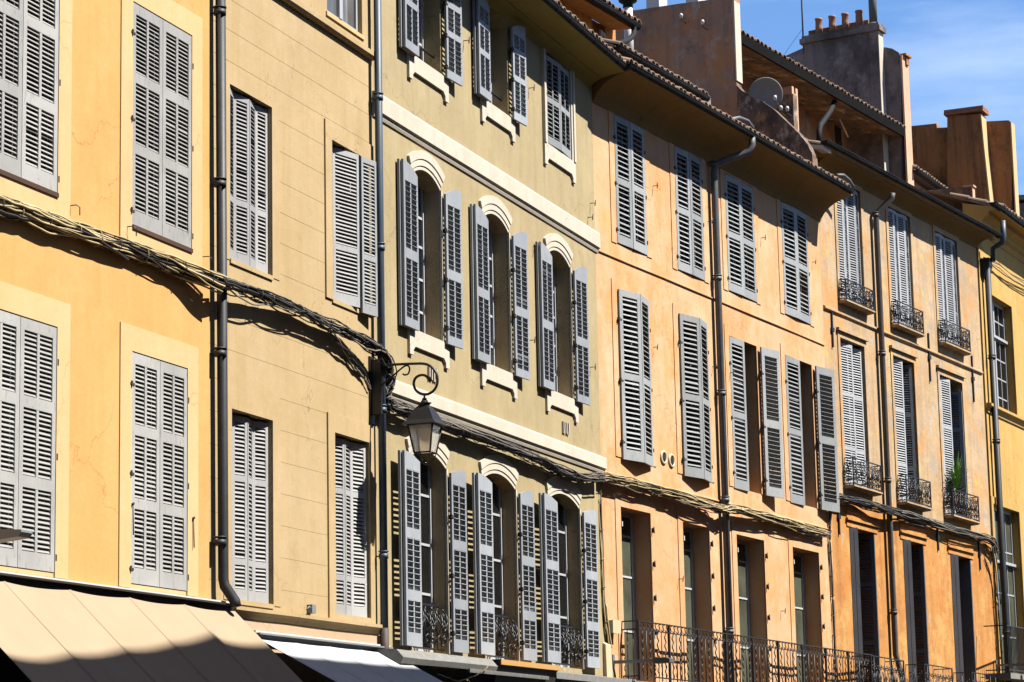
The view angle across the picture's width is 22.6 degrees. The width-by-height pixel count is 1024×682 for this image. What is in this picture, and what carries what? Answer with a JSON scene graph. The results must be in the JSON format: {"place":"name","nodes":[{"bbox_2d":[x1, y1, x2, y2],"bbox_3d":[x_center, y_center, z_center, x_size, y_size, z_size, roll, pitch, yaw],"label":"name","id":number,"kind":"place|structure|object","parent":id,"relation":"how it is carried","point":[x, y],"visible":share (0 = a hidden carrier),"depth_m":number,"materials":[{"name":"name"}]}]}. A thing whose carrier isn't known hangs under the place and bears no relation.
{"place":"outdoors","nodes":[
{"label":"outdoors","id":0,"kind":"place"},
{"bbox_2d":[592,0,1023,194],"label":"sky","id":1,"kind":"structure","parent":0,"point":[964,53],"materials":[{"name":"blue"}]},
{"label":"ground","id":2,"kind":"structure","parent":0,"visible":0},
{"bbox_2d":[0,0,240,681],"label":"house","id":3,"kind":"structure","parent":2,"relation":"on","point":[104,371],"depth_m":25.72,"materials":[{"name":"yellow paint"}]},
{"bbox_2d":[0,529,32,542],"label":"wall floodlight","id":4,"kind":"object","parent":3,"relation":"attached to","point":[7,535],"depth_m":22.52,"materials":[{"name":"grey metal"}]},
{"bbox_2d":[0,281,70,578],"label":"window","id":5,"kind":"structure","parent":3,"relation":"in","point":[25,406],"depth_m":24.11,"materials":[{"name":"white paint"}]},
{"bbox_2d":[0,0,72,218],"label":"window","id":6,"kind":"structure","parent":3,"relation":"in","point":[26,32],"depth_m":24.62,"materials":[{"name":"white paint"}]},
{"bbox_2d":[0,195,227,293],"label":"cable bundle","id":7,"kind":"object","parent":3,"relation":"attached to","point":[124,247],"visible":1,"depth_m":25.63,"materials":[{"name":"beige plastic"}]},
{"bbox_2d":[0,571,302,681],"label":"awning","id":8,"kind":"object","parent":3,"relation":"attached to","point":[57,630],"visible":0.99,"depth_m":24.41,"materials":[{"name":"beige fabric"}]},
{"bbox_2d":[118,322,198,596],"bbox_3d":[-3.770,1.263,26.460,0.578,2.673,1.728,-3,-10,10],"label":"window","id":9,"kind":"structure","parent":3,"relation":"in","point":[150,440],"depth_m":26.41,"materials":[{"name":"white paint"}]},
{"bbox_2d":[119,0,202,279],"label":"window","id":10,"kind":"structure","parent":3,"relation":"in","point":[153,103],"depth_m":27.09,"materials":[{"name":"white paint"}]},
{"bbox_2d":[209,0,388,681],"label":"house","id":11,"kind":"structure","parent":2,"relation":"on","point":[305,210],"depth_m":30.22,"materials":[{"name":"beige paint"}]},
{"bbox_2d":[223,388,280,608],"bbox_3d":[-3.118,1.789,28.623,0.579,2.365,1.472,-4,-10,15],"label":"window","id":12,"kind":"structure","parent":11,"relation":"in","point":[245,579],"depth_m":28.77,"materials":[{"name":"white paint"}]},
{"bbox_2d":[226,63,279,280],"bbox_3d":[-3.198,-1.890,29.240,0.599,2.278,1.523,-4,-10,14],"label":"window","id":13,"kind":"structure","parent":11,"relation":"in","point":[243,211],"depth_m":29.32,"materials":[{"name":"white paint"}]},
{"bbox_2d":[220,277,396,414],"bbox_3d":[-2.340,0.067,30.032,0.247,0.944,5.240,-5,-10,19],"label":"cable bundle","id":14,"kind":"object","parent":11,"relation":"attached to","point":[350,334],"visible":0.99,"depth_m":30.29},
{"bbox_2d":[327,328,370,389],"bbox_3d":[-1.997,0.224,31.320,0.088,0.549,1.547,-4,-10,16],"label":"cable bundle","id":15,"kind":"object","parent":14,"relation":"hanging from","point":[361,370],"visible":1,"depth_m":31.43,"materials":[{"name":"grey plastic"}]},
{"bbox_2d":[326,0,364,39],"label":"window","id":16,"kind":"structure","parent":11,"relation":"in","point":[344,12],"depth_m":32.43,"materials":[{"name":"white paint"}]},
{"bbox_2d":[253,630,442,681],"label":"awning","id":17,"kind":"object","parent":11,"relation":"attached to","point":[336,660],"visible":0.98,"depth_m":29.54,"materials":[{"name":"white fabric"}]},
{"bbox_2d":[324,118,377,316],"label":"window","id":18,"kind":"structure","parent":11,"relation":"in","point":[339,249],"depth_m":31.87,"materials":[{"name":"white paint"}]},
{"bbox_2d":[327,412,377,634],"bbox_3d":[-2.173,2.268,31.239,0.590,2.612,1.474,-4,-10,16],"label":"window","id":19,"kind":"structure","parent":11,"relation":"in","point":[341,493],"depth_m":31.33,"materials":[{"name":"white paint"}]},
{"bbox_2d":[368,356,446,464],"bbox_3d":[-1.320,0.859,31.873,0.946,1.409,0.450,-5,-10,19],"label":"wall lantern","id":20,"kind":"object","parent":11,"relation":"attached to","point":[424,423],"depth_m":31.77,"materials":[{"name":"black metal"}]},
{"bbox_2d":[372,0,633,681],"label":"house","id":21,"kind":"structure","parent":2,"relation":"on","point":[492,241],"depth_m":36.61,"materials":[{"name":"beige paint"}]},
{"bbox_2d":[398,0,462,102],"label":"window","id":22,"kind":"structure","parent":21,"relation":"in","point":[411,12],"depth_m":35.34,"materials":[{"name":"white paint"}]},
{"bbox_2d":[397,150,463,368],"bbox_3d":[-1.356,-1.116,34.343,0.687,2.854,2.116,-5,-10,20],"label":"window","id":23,"kind":"structure","parent":21,"relation":"in","point":[410,198],"depth_m":34.58,"materials":[{"name":"white paint"}]},
{"bbox_2d":[398,436,468,653],"bbox_3d":[-1.315,2.639,33.595,0.742,2.883,2.491,-4,-10,17],"label":"window","id":24,"kind":"structure","parent":21,"relation":"in","point":[417,625],"depth_m":33.92,"materials":[{"name":"white paint"}]},
{"bbox_2d":[438,666,488,681],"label":"cable bundle","id":25,"kind":"object","parent":21,"relation":"attached to","point":[463,679],"visible":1,"depth_m":32.96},
{"bbox_2d":[386,399,605,482],"bbox_3d":[-0.095,1.527,36.343,0.183,0.304,9.058,-5,-10,19],"label":"cable bundle","id":26,"kind":"object","parent":21,"relation":"attached to","point":[456,429],"visible":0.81,"depth_m":36.30,"materials":[{"name":"grey plastic"}]},
{"bbox_2d":[472,0,527,142],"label":"window","id":27,"kind":"structure","parent":21,"relation":"in","point":[482,41],"depth_m":37.30,"materials":[{"name":"white paint"}]},
{"bbox_2d":[470,195,529,398],"bbox_3d":[-0.440,-0.655,36.887,0.700,2.854,2.179,-5,-10,19],"label":"window","id":28,"kind":"structure","parent":21,"relation":"in","point":[481,238],"depth_m":37.11,"materials":[{"name":"white paint"}]},
{"bbox_2d":[472,455,536,660],"bbox_3d":[-0.393,3.063,36.156,0.771,2.883,2.617,-4,-10,16],"label":"window","id":29,"kind":"structure","parent":21,"relation":"in","point":[489,629],"depth_m":36.48,"materials":[{"name":"white paint"}]},
{"bbox_2d":[541,48,576,183],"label":"window","id":30,"kind":"structure","parent":21,"relation":"in","point":[554,150],"depth_m":40.21,"materials":[{"name":"white paint"}]},
{"bbox_2d":[535,233,590,422],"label":"window","id":31,"kind":"structure","parent":21,"relation":"in","point":[545,272],"depth_m":39.73,"materials":[{"name":"white paint"}]},
{"bbox_2d":[538,476,599,668],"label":"window","id":32,"kind":"structure","parent":21,"relation":"in","point":[555,634],"depth_m":39.19,"materials":[{"name":"white paint"}]},
{"bbox_2d":[598,482,616,677],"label":"cable bundle","id":33,"kind":"object","parent":21,"relation":"attached to","point":[605,612],"visible":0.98,"depth_m":40.53,"materials":[{"name":"beige plastic"}]},
{"bbox_2d":[559,0,872,681],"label":"house","id":34,"kind":"structure","parent":2,"relation":"on","point":[718,192],"depth_m":45.35,"materials":[{"name":"orange paint"}]},
{"bbox_2d":[603,619,620,676],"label":"junction box","id":35,"kind":"object","parent":34,"relation":"attached to","point":[615,626],"visible":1,"depth_m":40.38,"materials":[{"name":"beige plastic"}]},
{"bbox_2d":[608,110,651,258],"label":"window","id":36,"kind":"structure","parent":34,"relation":"in","point":[624,190],"depth_m":42.99,"materials":[{"name":"white paint"}]},
{"bbox_2d":[611,278,656,466],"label":"window","id":37,"kind":"structure","parent":34,"relation":"in","point":[625,379],"depth_m":42.20,"materials":[{"name":"white paint"}]},
{"bbox_2d":[614,494,659,681],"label":"window","id":38,"kind":"structure","parent":34,"relation":"in","point":[624,522],"depth_m":42.09,"materials":[{"name":"white paint"}]},
{"bbox_2d":[612,655,673,668],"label":"wall floodlight","id":39,"kind":"object","parent":34,"relation":"attached to","point":[661,660],"depth_m":40.33,"materials":[{"name":"grey metal"}]},
{"bbox_2d":[669,142,709,283],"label":"window","id":40,"kind":"structure","parent":34,"relation":"in","point":[681,162],"depth_m":45.00,"materials":[{"name":"white paint"}]},
{"bbox_2d":[672,303,714,482],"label":"window","id":41,"kind":"structure","parent":34,"relation":"in","point":[685,399],"depth_m":44.20,"materials":[{"name":"white paint"}]},
{"bbox_2d":[677,509,718,681],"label":"window","id":42,"kind":"structure","parent":34,"relation":"in","point":[685,549],"depth_m":44.14,"materials":[{"name":"white paint"}]},
{"bbox_2d":[602,472,830,537],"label":"cable bundle","id":43,"kind":"object","parent":34,"relation":"attached to","point":[674,494],"visible":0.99,"depth_m":44.07,"materials":[{"name":"beige plastic"}]},
{"bbox_2d":[719,169,760,304],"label":"window","id":44,"kind":"structure","parent":34,"relation":"in","point":[735,241],"depth_m":46.94,"materials":[{"name":"white paint"}]},
{"bbox_2d":[731,522,771,681],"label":"window","id":45,"kind":"structure","parent":34,"relation":"in","point":[740,554],"depth_m":46.18,"materials":[{"name":"white paint"}]},
{"bbox_2d":[724,323,784,498],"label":"window","id":46,"kind":"structure","parent":34,"relation":"in","point":[768,386],"depth_m":46.77,"materials":[{"name":"wood"}]},
{"bbox_2d":[776,199,814,326],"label":"window","id":47,"kind":"structure","parent":34,"relation":"in","point":[788,223],"depth_m":49.17,"materials":[{"name":"white paint"}]},
{"bbox_2d":[788,536,825,681],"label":"window","id":48,"kind":"structure","parent":34,"relation":"in","point":[797,605],"depth_m":48.46,"materials":[{"name":"white paint"}]},
{"bbox_2d":[780,343,839,512],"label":"window","id":49,"kind":"structure","parent":34,"relation":"in","point":[823,397],"depth_m":49.07,"materials":[{"name":"wood"}]},
{"bbox_2d":[828,511,836,681],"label":"cable bundle","id":50,"kind":"object","parent":34,"relation":"attached to","point":[831,580],"visible":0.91,"depth_m":49.06,"materials":[{"name":"plastic"}]},
{"bbox_2d":[599,0,1002,681],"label":"house","id":51,"kind":"structure","parent":2,"relation":"on","point":[901,320],"depth_m":53.58,"materials":[{"name":"orange paint"}]},
{"bbox_2d":[748,77,782,108],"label":"satellite dish","id":52,"kind":"object","parent":51,"relation":"attached to","point":[765,89],"visible":0.76,"depth_m":51.33,"materials":[{"name":"metal"}]},
{"bbox_2d":[785,0,803,52],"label":"aerial mast","id":53,"kind":"object","parent":51,"relation":"attached to","point":[802,30],"visible":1,"depth_m":60.37,"materials":[{"name":"metal"}]},
{"bbox_2d":[831,123,843,147],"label":"window","id":54,"kind":"structure","parent":51,"relation":"in","point":[837,133],"depth_m":58.56,"materials":[{"name":"brown wood"}]},
{"bbox_2d":[833,173,874,314],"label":"window","id":55,"kind":"structure","parent":51,"relation":"in","point":[849,289],"depth_m":51.65,"materials":[{"name":"white paint"}]},
{"bbox_2d":[836,327,882,496],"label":"window","id":56,"kind":"structure","parent":51,"relation":"in","point":[850,464],"depth_m":50.98,"materials":[{"name":"wood"}]},
{"bbox_2d":[845,510,904,681],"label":"window","id":57,"kind":"structure","parent":51,"relation":"in","point":[855,520],"depth_m":50.63,"materials":[{"name":"wood"}]},
{"bbox_2d":[885,203,924,337],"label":"window","id":58,"kind":"structure","parent":51,"relation":"in","point":[901,320],"depth_m":53.68,"materials":[{"name":"white paint"}]},
{"bbox_2d":[889,345,932,511],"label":"window","id":59,"kind":"structure","parent":51,"relation":"in","point":[899,414],"depth_m":53.07,"materials":[{"name":"wood"}]},
{"bbox_2d":[832,493,999,553],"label":"cable bundle","id":60,"kind":"object","parent":51,"relation":"attached to","point":[902,514],"visible":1,"depth_m":52.54,"materials":[{"name":"grey plastic"}]},
{"bbox_2d":[899,523,952,681],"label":"window","id":61,"kind":"structure","parent":51,"relation":"in","point":[908,533],"depth_m":52.61,"materials":[{"name":"wood"}]},
{"bbox_2d":[932,225,971,355],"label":"window","id":62,"kind":"structure","parent":51,"relation":"in","point":[948,332],"depth_m":55.73,"materials":[{"name":"white paint"}]},
{"bbox_2d":[946,452,968,505],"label":"potted plant","id":63,"kind":"object","parent":51,"relation":"on","point":[955,473],"visible":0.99,"depth_m":54.62,"materials":[{"name":"green plant"}]},
{"bbox_2d":[936,365,980,525],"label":"window","id":64,"kind":"structure","parent":51,"relation":"in","point":[946,427],"depth_m":55.04,"materials":[{"name":"wood"}]},
{"bbox_2d":[947,539,998,681],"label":"window","id":65,"kind":"structure","parent":51,"relation":"in","point":[961,580],"depth_m":54.78,"materials":[{"name":"wood"}]},
{"bbox_2d":[911,105,1023,681],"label":"house","id":66,"kind":"structure","parent":2,"relation":"on","point":[965,160],"depth_m":59.01,"materials":[{"name":"yellow paint"}]},
{"bbox_2d":[990,546,1003,681],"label":"cable bundle","id":67,"kind":"object","parent":66,"relation":"attached to","point":[997,609],"visible":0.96,"depth_m":55.88,"materials":[{"name":"grey plastic"}]},
{"bbox_2d":[981,257,1023,286],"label":"cable bundle","id":68,"kind":"object","parent":66,"relation":"attached to","point":[1009,277],"visible":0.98,"depth_m":59.28,"materials":[{"name":"beige plastic"}]},
{"bbox_2d":[992,288,1018,415],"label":"window","id":69,"kind":"structure","parent":66,"relation":"in","point":[1000,344],"depth_m":59.31,"materials":[{"name":"white paint"}]},
{"bbox_2d":[989,496,1023,673],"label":"window","id":70,"kind":"structure","parent":66,"relation":"in","point":[1010,565],"depth_m":58.05,"materials":[{"name":"white paint"}]},
{"bbox_2d":[995,660,1023,671],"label":"wall floodlight","id":71,"kind":"object","parent":66,"relation":"attached to","point":[1000,665],"depth_m":55.49,"materials":[{"name":"grey metal"}]},
{"bbox_2d":[1019,195,1023,218],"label":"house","id":72,"kind":"structure","parent":2,"relation":"on","point":[1021,204],"depth_m":69.94,"materials":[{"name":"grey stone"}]}
]}

